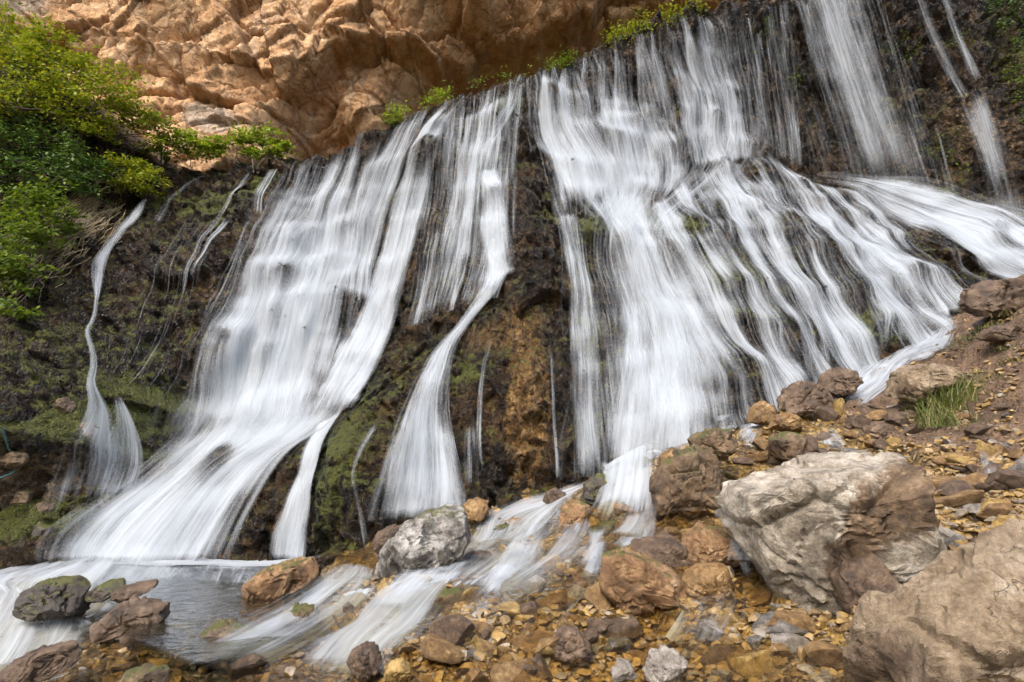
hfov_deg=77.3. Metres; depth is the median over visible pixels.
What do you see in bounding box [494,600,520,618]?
stone
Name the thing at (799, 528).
boulder
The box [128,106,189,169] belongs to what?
shrub
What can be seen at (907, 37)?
wall fern
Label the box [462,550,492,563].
stone
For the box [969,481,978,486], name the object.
stone
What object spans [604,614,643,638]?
stone
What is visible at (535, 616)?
stone
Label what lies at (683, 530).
stone
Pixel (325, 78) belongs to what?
dry cliff terrain
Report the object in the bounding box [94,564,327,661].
pool water
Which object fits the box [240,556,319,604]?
boulder
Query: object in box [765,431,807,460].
boulder
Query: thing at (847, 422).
stone
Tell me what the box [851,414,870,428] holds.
stone
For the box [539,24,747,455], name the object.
waterfall
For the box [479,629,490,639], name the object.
stone
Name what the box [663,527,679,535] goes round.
stone
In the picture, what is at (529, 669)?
stone
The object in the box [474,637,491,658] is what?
stone
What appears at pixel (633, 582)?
boulder
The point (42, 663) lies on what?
boulder
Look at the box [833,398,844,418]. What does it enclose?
stone
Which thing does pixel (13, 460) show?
boulder
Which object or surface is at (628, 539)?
rapids
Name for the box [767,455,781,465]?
stone
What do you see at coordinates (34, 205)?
shrub
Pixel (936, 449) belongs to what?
stone
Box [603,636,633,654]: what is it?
boulder
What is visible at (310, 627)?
stone
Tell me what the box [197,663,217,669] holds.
stone
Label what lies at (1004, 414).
stone
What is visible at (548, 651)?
stone
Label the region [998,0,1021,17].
wall fern
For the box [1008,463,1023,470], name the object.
stone
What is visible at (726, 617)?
stone
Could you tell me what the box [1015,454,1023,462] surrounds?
stone
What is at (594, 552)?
rapids
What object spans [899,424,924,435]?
stone
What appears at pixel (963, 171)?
wall fern
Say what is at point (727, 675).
stone
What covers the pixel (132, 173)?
shrub
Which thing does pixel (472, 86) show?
lip plant
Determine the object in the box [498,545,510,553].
stone
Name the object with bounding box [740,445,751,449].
stone
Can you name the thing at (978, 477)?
stone
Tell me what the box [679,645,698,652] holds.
stone
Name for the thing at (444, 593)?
boulder
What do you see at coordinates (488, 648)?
stone
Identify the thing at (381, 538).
boulder
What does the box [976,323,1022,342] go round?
boulder
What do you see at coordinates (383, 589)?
stone
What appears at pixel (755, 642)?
stone
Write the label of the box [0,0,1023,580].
cliff terrain
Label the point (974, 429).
stone
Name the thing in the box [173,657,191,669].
stone
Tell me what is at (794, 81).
wall fern
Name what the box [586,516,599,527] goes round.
stone
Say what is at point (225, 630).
boulder
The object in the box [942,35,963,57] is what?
wall fern
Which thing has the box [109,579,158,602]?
boulder
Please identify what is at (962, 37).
wall fern
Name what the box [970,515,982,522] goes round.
stone
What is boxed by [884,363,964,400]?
boulder
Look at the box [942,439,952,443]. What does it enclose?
stone
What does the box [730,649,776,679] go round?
stone
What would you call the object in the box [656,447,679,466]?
boulder
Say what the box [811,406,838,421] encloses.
stone
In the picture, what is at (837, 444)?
stone
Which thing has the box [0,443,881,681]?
stream water
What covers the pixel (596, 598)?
stone
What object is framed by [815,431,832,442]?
stone
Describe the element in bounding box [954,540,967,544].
stone
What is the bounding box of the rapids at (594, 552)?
[585,533,602,574]
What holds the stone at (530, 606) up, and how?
on the ground at (968, 358)
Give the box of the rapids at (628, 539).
[622,515,645,544]
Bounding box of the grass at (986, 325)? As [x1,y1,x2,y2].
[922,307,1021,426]
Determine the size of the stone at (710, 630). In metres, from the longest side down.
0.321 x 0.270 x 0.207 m
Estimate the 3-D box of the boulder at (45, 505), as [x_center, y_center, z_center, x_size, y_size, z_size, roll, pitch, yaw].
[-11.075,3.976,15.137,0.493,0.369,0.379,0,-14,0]
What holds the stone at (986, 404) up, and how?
on the ground at (968, 358)
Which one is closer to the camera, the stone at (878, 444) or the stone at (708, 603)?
the stone at (708, 603)
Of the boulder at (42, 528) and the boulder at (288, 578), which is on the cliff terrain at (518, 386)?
the boulder at (42, 528)
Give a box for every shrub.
[0,99,142,201]
[0,174,91,320]
[87,147,180,200]
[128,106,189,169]
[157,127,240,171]
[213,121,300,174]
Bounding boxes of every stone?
[63,611,86,619]
[112,656,126,664]
[120,635,134,649]
[121,661,139,672]
[127,654,134,660]
[149,658,170,665]
[166,622,197,634]
[173,644,182,652]
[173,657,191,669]
[174,675,183,681]
[183,632,195,645]
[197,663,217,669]
[206,615,222,624]
[227,653,269,679]
[256,644,267,649]
[257,619,266,626]
[267,663,291,681]
[302,623,323,648]
[342,602,354,616]
[368,598,381,607]
[375,577,394,598]
[398,641,417,653]
[420,574,432,581]
[421,633,466,663]
[429,614,474,644]
[457,574,475,582]
[457,669,468,677]
[461,587,484,601]
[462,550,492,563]
[463,667,489,681]
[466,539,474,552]
[467,648,474,661]
[471,620,495,634]
[471,660,489,674]
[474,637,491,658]
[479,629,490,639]
[481,642,499,657]
[483,515,493,521]
[486,588,501,598]
[489,658,534,681]
[490,606,498,614]
[490,626,502,639]
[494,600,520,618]
[496,518,523,526]
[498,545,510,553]
[506,550,525,557]
[509,630,553,655]
[511,623,519,630]
[512,615,533,623]
[519,601,539,621]
[522,664,536,675]
[523,575,546,594]
[524,622,537,630]
[529,613,537,620]
[531,646,553,657]
[531,653,553,681]
[533,637,560,656]
[535,525,549,538]
[536,553,560,573]
[536,591,568,606]
[540,543,547,552]
[555,569,564,576]
[556,562,571,569]
[557,546,575,553]
[557,604,573,611]
[562,613,581,621]
[567,596,579,603]
[568,585,585,600]
[571,571,587,586]
[572,671,585,681]
[582,628,598,644]
[584,585,610,611]
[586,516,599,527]
[586,617,611,634]
[592,643,599,654]
[598,636,605,644]
[602,513,609,519]
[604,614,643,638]
[614,503,633,516]
[628,649,647,662]
[662,619,674,630]
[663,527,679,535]
[679,528,689,535]
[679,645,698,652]
[680,648,691,659]
[683,622,696,631]
[688,595,721,607]
[696,617,712,639]
[698,644,732,665]
[699,620,726,641]
[706,507,716,514]
[709,670,732,681]
[712,607,739,626]
[714,508,721,517]
[720,632,737,644]
[724,472,741,479]
[727,652,742,669]
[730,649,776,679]
[731,597,745,604]
[732,457,753,463]
[734,565,745,572]
[735,541,744,558]
[735,647,754,653]
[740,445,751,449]
[740,451,768,461]
[746,635,762,649]
[751,436,767,450]
[751,585,772,606]
[751,611,810,636]
[764,610,816,633]
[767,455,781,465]
[769,650,781,668]
[770,602,782,610]
[771,633,809,653]
[771,642,794,660]
[804,435,818,451]
[805,640,843,671]
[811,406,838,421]
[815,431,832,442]
[817,448,830,452]
[819,669,835,681]
[830,441,842,449]
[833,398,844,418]
[834,420,845,423]
[838,620,851,631]
[840,447,857,452]
[840,640,847,646]
[842,415,857,428]
[842,430,859,438]
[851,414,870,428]
[853,403,880,409]
[855,404,871,414]
[864,439,873,446]
[865,409,886,420]
[872,439,887,449]
[882,411,910,423]
[884,407,900,411]
[886,437,900,445]
[894,417,909,426]
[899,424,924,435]
[930,447,940,452]
[930,475,970,489]
[932,452,976,467]
[934,490,983,506]
[936,480,974,495]
[938,526,965,539]
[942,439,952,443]
[943,534,959,544]
[945,454,969,463]
[947,465,967,471]
[947,545,957,550]
[950,412,972,421]
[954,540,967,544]
[958,472,987,482]
[963,423,990,435]
[963,449,987,459]
[963,504,980,514]
[965,464,979,472]
[968,435,992,442]
[968,538,977,542]
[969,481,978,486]
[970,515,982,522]
[972,318,986,330]
[972,497,1005,517]
[975,482,989,492]
[976,439,997,455]
[978,502,1014,519]
[980,462,1002,474]
[982,401,991,408]
[984,469,1023,489]
[988,481,1007,489]
[991,515,1023,527]
[992,443,1008,455]
[994,402,1008,410]
[994,442,1008,447]
[1000,429,1007,434]
[1001,412,1009,417]
[1007,448,1023,458]
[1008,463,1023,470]
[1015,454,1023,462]
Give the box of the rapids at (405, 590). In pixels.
[382,573,428,619]
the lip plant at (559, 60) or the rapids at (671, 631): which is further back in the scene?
the lip plant at (559, 60)
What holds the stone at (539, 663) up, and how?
on the ground at (968, 358)
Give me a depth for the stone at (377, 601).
8.49 m
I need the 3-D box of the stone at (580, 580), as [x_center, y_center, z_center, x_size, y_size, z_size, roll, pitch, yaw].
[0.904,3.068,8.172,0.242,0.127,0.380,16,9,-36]
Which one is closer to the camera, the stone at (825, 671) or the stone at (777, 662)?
the stone at (825, 671)
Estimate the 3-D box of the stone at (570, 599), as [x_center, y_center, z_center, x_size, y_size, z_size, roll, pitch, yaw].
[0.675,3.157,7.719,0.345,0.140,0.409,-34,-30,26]
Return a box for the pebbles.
[58,311,1023,681]
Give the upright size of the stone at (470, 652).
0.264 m
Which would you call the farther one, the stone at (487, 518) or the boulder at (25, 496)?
the boulder at (25, 496)
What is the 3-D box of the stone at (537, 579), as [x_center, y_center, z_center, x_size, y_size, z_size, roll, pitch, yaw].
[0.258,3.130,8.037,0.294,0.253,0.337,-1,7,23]
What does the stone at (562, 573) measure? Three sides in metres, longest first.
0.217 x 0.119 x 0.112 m
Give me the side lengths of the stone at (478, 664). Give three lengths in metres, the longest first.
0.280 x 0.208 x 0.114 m
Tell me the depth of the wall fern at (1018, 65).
30.36 m
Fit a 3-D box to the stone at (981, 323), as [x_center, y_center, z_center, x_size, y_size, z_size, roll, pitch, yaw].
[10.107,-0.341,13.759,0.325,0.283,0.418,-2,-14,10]
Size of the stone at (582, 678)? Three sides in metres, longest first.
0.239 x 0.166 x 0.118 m
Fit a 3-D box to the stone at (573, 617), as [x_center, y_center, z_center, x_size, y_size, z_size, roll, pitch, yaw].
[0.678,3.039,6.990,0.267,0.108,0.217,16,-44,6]
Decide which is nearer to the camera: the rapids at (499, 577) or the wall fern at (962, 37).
the rapids at (499, 577)
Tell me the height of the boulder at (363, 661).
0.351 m
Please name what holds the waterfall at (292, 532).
on the cliff terrain at (518, 386)
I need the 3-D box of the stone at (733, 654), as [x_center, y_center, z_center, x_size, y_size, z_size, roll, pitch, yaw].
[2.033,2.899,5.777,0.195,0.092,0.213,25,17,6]
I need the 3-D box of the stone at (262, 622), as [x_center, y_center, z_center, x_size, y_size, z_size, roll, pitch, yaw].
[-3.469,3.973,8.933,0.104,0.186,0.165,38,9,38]
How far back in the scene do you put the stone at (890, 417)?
11.31 m
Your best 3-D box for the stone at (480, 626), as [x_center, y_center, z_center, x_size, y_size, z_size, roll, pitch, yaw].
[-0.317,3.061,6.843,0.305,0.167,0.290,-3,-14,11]
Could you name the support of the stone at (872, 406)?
on the ground at (968, 358)
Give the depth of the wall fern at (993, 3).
31.51 m
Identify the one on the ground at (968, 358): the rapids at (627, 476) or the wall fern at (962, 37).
the rapids at (627, 476)
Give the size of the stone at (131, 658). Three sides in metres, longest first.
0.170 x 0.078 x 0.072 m
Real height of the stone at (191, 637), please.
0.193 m
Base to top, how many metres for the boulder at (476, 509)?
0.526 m
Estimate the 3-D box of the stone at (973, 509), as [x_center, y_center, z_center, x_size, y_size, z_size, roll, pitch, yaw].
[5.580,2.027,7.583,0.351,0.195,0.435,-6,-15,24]
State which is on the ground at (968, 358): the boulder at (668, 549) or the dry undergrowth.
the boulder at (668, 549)
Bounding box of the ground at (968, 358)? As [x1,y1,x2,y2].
[0,274,1023,681]
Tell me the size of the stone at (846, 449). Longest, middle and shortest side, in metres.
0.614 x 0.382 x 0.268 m
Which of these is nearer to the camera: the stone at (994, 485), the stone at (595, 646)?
the stone at (595, 646)
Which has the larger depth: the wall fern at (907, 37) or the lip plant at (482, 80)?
the wall fern at (907, 37)
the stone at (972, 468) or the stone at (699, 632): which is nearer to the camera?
the stone at (699, 632)
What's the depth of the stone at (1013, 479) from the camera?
7.67 m
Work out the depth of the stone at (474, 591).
8.02 m
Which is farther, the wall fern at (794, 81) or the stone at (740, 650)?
the wall fern at (794, 81)
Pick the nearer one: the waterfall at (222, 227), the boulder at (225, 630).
the boulder at (225, 630)
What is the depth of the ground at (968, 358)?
9.94 m
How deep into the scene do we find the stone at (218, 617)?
10.59 m
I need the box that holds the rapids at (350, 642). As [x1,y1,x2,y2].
[218,565,465,673]
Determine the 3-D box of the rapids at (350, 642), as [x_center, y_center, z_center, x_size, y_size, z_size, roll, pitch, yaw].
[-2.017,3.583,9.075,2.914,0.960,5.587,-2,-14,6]
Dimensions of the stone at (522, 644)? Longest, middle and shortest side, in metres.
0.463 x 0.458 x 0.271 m
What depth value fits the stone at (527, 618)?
7.00 m
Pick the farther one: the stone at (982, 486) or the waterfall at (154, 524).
the waterfall at (154, 524)
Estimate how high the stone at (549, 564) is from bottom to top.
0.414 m
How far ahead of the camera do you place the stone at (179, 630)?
9.17 m
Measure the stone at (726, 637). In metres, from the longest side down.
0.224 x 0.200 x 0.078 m
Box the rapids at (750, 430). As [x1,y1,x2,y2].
[747,423,755,440]
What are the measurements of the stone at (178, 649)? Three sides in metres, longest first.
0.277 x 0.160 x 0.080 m
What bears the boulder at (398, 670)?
on the stream water at (343, 572)
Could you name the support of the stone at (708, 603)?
on the ground at (968, 358)
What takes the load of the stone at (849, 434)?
on the ground at (968, 358)
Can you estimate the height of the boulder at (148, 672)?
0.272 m
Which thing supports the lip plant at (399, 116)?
on the cliff terrain at (518, 386)
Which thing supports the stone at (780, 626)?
on the ground at (968, 358)
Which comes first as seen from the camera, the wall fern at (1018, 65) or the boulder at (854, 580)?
the boulder at (854, 580)
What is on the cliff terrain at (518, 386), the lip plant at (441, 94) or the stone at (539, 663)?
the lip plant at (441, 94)
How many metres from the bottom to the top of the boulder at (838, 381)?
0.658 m
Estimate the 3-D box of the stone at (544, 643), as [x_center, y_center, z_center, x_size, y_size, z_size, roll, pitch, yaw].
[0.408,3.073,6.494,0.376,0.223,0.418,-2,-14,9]
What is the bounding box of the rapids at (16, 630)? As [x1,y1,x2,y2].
[0,557,292,669]
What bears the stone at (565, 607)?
on the ground at (968, 358)
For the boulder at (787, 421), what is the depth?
11.84 m
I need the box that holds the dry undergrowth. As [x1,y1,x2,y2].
[0,149,125,319]
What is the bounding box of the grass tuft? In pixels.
[883,368,999,428]
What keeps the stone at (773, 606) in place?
on the ground at (968, 358)
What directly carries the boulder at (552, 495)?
on the rapids at (542, 511)
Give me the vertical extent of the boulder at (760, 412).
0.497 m
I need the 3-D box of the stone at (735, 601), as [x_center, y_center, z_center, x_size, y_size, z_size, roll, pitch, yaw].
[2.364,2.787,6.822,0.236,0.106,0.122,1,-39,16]
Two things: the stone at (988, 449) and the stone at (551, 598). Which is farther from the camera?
the stone at (988, 449)
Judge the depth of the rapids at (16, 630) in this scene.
12.38 m
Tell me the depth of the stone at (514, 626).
6.85 m
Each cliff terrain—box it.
[0,0,792,171]
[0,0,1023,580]
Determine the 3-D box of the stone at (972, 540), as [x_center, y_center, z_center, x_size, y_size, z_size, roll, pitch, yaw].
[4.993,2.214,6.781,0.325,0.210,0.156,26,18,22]
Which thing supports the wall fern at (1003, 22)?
attached to the cliff terrain at (518, 386)
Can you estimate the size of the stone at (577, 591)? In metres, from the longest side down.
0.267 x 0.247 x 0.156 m
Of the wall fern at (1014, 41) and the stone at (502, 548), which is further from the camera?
the wall fern at (1014, 41)
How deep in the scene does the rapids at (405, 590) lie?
8.29 m
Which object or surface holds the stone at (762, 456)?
on the ground at (968, 358)
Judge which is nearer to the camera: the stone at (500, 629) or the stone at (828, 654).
the stone at (828, 654)
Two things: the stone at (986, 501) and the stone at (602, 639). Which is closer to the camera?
the stone at (602, 639)
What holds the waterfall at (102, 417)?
on the cliff terrain at (518, 386)
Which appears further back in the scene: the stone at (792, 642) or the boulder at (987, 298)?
the boulder at (987, 298)
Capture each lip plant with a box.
[375,98,412,129]
[408,80,457,109]
[466,77,482,88]
[470,74,488,89]
[491,65,516,81]
[537,44,587,73]
[598,0,715,47]
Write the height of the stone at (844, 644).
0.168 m
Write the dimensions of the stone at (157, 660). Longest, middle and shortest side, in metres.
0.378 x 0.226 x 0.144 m
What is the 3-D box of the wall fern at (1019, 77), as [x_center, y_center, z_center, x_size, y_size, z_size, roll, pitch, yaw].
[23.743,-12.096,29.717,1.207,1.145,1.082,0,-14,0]
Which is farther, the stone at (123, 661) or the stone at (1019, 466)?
the stone at (1019, 466)
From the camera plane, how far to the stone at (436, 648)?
6.33 m
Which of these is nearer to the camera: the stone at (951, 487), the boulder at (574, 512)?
the stone at (951, 487)
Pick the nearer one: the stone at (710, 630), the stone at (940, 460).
the stone at (710, 630)
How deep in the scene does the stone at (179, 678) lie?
6.95 m
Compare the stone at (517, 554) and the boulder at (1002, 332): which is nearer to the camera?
the stone at (517, 554)
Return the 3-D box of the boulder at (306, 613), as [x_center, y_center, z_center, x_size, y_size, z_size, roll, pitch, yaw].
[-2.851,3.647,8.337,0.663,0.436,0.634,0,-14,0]
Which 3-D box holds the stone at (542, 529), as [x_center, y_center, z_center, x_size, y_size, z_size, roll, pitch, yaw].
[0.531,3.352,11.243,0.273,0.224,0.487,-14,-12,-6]
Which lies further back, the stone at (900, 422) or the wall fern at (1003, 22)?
the wall fern at (1003, 22)
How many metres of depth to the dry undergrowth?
21.07 m
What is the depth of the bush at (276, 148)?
25.17 m
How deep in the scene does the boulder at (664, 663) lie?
5.71 m
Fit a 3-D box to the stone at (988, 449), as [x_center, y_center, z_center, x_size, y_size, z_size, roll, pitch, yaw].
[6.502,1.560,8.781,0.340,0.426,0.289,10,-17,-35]
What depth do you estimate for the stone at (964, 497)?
7.78 m
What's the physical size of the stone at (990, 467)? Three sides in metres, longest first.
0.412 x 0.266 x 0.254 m
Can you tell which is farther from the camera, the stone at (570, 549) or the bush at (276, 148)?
the bush at (276, 148)
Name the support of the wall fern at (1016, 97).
attached to the cliff terrain at (518, 386)
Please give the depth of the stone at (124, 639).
7.80 m
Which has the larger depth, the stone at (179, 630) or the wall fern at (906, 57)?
the wall fern at (906, 57)
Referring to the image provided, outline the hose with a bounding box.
[0,427,16,477]
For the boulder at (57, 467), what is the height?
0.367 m
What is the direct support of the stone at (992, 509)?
on the ground at (968, 358)
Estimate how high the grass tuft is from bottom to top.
1.201 m
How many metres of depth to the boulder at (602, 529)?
10.53 m
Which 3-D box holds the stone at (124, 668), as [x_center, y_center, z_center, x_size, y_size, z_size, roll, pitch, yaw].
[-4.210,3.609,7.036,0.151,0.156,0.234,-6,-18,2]
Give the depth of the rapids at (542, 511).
11.79 m
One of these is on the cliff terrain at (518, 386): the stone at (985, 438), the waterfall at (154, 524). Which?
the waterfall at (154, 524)
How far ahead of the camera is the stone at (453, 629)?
6.52 m
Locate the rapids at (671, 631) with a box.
[485,610,682,652]
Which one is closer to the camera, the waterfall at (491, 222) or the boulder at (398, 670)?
the boulder at (398, 670)
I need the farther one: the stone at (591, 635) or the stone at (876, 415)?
the stone at (876, 415)
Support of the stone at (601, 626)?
on the ground at (968, 358)
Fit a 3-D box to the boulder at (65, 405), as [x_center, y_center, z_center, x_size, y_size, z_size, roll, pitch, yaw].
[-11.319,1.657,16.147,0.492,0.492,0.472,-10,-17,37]
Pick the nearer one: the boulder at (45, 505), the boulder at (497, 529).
the boulder at (497, 529)
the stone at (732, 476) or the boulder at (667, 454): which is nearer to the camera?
the boulder at (667, 454)
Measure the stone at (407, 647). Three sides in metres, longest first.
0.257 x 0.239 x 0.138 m
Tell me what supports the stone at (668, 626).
on the ground at (968, 358)
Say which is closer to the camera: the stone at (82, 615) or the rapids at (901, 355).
the stone at (82, 615)
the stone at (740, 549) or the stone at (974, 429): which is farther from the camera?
the stone at (974, 429)
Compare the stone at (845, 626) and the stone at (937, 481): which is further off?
the stone at (937, 481)
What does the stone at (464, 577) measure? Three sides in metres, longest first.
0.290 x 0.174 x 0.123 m
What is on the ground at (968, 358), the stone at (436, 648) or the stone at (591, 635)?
the stone at (591, 635)
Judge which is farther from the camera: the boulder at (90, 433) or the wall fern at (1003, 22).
the wall fern at (1003, 22)
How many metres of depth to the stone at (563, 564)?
8.70 m
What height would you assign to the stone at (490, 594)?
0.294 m
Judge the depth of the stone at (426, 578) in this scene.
8.84 m
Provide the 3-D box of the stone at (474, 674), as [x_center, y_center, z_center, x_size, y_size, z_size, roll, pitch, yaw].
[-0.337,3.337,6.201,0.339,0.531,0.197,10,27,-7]
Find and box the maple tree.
[0,1,175,162]
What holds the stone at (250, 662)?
on the ground at (968, 358)
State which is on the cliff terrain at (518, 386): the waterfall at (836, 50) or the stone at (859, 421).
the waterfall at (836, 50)
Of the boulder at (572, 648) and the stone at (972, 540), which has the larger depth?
the stone at (972, 540)
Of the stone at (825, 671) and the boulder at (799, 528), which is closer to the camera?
the stone at (825, 671)
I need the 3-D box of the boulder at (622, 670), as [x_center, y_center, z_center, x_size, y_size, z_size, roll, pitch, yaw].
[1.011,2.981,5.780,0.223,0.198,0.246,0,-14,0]
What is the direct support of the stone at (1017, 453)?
on the ground at (968, 358)
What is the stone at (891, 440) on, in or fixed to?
on the ground at (968, 358)
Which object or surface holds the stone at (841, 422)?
on the ground at (968, 358)
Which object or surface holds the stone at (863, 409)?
on the ground at (968, 358)
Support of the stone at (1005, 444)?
on the ground at (968, 358)
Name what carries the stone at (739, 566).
on the ground at (968, 358)
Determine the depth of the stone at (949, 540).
7.04 m
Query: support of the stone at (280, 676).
on the ground at (968, 358)
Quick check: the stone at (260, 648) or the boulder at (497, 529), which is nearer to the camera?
the stone at (260, 648)
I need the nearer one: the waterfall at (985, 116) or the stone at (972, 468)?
the stone at (972, 468)
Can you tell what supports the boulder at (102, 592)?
in the pool water at (229, 581)
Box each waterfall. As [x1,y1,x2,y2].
[71,112,440,561]
[85,201,144,488]
[197,175,270,261]
[276,415,337,557]
[394,93,513,512]
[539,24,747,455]
[656,159,959,407]
[795,0,888,150]
[859,181,1023,277]
[963,46,992,158]
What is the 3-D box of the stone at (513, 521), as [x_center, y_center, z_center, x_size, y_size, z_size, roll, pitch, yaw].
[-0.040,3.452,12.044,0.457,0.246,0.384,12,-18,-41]
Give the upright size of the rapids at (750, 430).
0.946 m
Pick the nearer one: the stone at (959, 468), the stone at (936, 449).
the stone at (959, 468)
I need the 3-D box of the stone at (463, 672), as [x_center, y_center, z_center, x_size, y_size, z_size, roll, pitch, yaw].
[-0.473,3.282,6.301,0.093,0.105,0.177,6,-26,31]
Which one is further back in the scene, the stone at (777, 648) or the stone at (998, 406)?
the stone at (998, 406)
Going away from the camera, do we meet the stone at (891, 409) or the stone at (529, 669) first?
the stone at (529, 669)
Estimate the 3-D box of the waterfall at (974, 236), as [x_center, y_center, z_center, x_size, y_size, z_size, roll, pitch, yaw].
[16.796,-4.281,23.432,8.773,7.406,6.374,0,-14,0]
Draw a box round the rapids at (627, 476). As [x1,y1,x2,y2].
[600,445,660,515]
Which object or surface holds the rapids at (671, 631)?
on the ground at (968, 358)
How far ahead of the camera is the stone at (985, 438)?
9.38 m
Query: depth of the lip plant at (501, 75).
26.14 m
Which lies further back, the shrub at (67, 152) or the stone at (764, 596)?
the shrub at (67, 152)
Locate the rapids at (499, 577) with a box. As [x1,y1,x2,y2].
[485,543,533,590]
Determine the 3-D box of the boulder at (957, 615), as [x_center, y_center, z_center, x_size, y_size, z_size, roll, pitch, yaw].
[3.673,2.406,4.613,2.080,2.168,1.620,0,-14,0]
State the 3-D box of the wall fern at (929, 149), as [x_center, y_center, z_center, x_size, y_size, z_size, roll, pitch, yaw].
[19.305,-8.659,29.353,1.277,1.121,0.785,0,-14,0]
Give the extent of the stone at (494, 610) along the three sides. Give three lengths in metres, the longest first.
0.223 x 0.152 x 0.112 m
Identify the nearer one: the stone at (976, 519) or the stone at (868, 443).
the stone at (976, 519)
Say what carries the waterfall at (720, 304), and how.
on the cliff terrain at (518, 386)
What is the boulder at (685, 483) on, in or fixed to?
on the ground at (968, 358)
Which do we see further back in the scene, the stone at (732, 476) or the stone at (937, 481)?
the stone at (732, 476)
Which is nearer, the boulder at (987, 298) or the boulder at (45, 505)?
the boulder at (987, 298)
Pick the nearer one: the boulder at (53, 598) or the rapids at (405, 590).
the rapids at (405, 590)
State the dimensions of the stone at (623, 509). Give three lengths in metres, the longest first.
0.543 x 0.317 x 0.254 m
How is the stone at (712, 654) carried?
on the ground at (968, 358)
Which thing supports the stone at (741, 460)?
on the ground at (968, 358)
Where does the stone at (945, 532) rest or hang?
on the ground at (968, 358)
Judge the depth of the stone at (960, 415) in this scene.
10.10 m
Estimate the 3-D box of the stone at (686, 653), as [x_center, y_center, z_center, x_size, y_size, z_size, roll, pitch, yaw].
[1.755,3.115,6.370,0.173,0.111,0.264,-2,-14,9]
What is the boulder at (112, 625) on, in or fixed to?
on the ground at (968, 358)
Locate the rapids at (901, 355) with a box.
[844,328,951,402]
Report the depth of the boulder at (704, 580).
6.76 m
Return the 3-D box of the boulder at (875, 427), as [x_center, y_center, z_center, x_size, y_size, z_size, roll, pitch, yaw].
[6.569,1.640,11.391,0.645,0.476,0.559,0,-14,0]
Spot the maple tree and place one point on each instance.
(35, 56)
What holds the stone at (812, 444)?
on the ground at (968, 358)
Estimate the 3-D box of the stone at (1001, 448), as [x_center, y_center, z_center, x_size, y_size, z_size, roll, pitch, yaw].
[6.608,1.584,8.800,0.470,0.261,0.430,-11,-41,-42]
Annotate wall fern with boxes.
[783,68,800,87]
[894,52,918,66]
[898,26,920,46]
[922,141,946,162]
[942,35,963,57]
[946,163,969,178]
[951,27,974,48]
[980,0,1005,16]
[988,14,1016,35]
[992,66,1018,82]
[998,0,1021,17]
[1001,58,1023,79]
[1005,30,1023,52]
[1006,90,1022,105]
[1007,74,1023,91]
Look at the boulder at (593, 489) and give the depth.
11.42 m
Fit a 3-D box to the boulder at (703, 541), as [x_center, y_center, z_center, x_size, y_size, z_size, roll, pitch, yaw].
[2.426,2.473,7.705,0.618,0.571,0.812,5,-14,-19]
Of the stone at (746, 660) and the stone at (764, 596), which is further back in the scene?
the stone at (764, 596)
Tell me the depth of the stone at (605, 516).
10.97 m
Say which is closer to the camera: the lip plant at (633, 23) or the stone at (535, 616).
the stone at (535, 616)
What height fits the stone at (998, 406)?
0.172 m
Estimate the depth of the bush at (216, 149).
25.09 m
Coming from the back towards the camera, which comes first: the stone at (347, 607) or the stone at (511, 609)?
the stone at (347, 607)
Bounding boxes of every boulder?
[0,451,30,469]
[0,640,82,681]
[10,490,33,504]
[12,575,91,621]
[30,501,55,511]
[30,521,53,538]
[51,463,64,471]
[54,397,75,412]
[80,422,98,437]
[84,578,125,602]
[89,596,170,643]
[97,495,119,509]
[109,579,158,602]
[119,662,172,681]
[185,618,262,669]
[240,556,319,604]
[268,602,319,639]
[346,641,381,681]
[372,524,400,560]
[374,504,470,582]
[384,657,411,681]
[421,587,464,618]
[462,497,489,523]
[489,522,513,540]
[543,488,565,504]
[552,623,592,667]
[556,499,593,532]
[580,473,614,507]
[587,520,614,537]
[599,545,686,616]
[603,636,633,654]
[611,657,636,681]
[627,531,690,570]
[642,645,687,681]
[643,456,652,467]
[649,444,721,518]
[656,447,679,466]
[681,521,742,567]
[682,559,732,609]
[687,427,737,461]
[714,450,946,616]
[746,401,776,425]
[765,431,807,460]
[768,411,802,431]
[776,380,833,418]
[817,367,863,395]
[830,553,899,613]
[842,518,1023,681]
[862,420,894,438]
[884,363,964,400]
[958,278,1023,317]
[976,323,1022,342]
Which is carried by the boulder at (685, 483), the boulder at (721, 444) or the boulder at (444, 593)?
the boulder at (721, 444)
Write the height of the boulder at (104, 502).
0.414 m
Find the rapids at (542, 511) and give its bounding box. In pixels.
[438,471,606,590]
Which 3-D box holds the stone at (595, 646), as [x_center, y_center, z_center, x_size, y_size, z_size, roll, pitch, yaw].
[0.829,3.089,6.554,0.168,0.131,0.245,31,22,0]
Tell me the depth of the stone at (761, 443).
11.71 m
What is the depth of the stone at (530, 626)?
6.89 m
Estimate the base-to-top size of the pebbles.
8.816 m
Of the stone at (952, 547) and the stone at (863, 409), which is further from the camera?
the stone at (863, 409)
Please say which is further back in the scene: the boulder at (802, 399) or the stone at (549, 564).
the boulder at (802, 399)
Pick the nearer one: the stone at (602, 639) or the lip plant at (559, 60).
the stone at (602, 639)
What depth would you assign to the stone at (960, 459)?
8.66 m
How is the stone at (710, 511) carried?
on the ground at (968, 358)
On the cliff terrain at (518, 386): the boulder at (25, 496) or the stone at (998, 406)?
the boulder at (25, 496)
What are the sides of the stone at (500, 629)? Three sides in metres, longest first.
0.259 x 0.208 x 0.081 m
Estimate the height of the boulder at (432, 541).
1.322 m
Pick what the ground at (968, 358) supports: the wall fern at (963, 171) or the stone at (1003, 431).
the stone at (1003, 431)

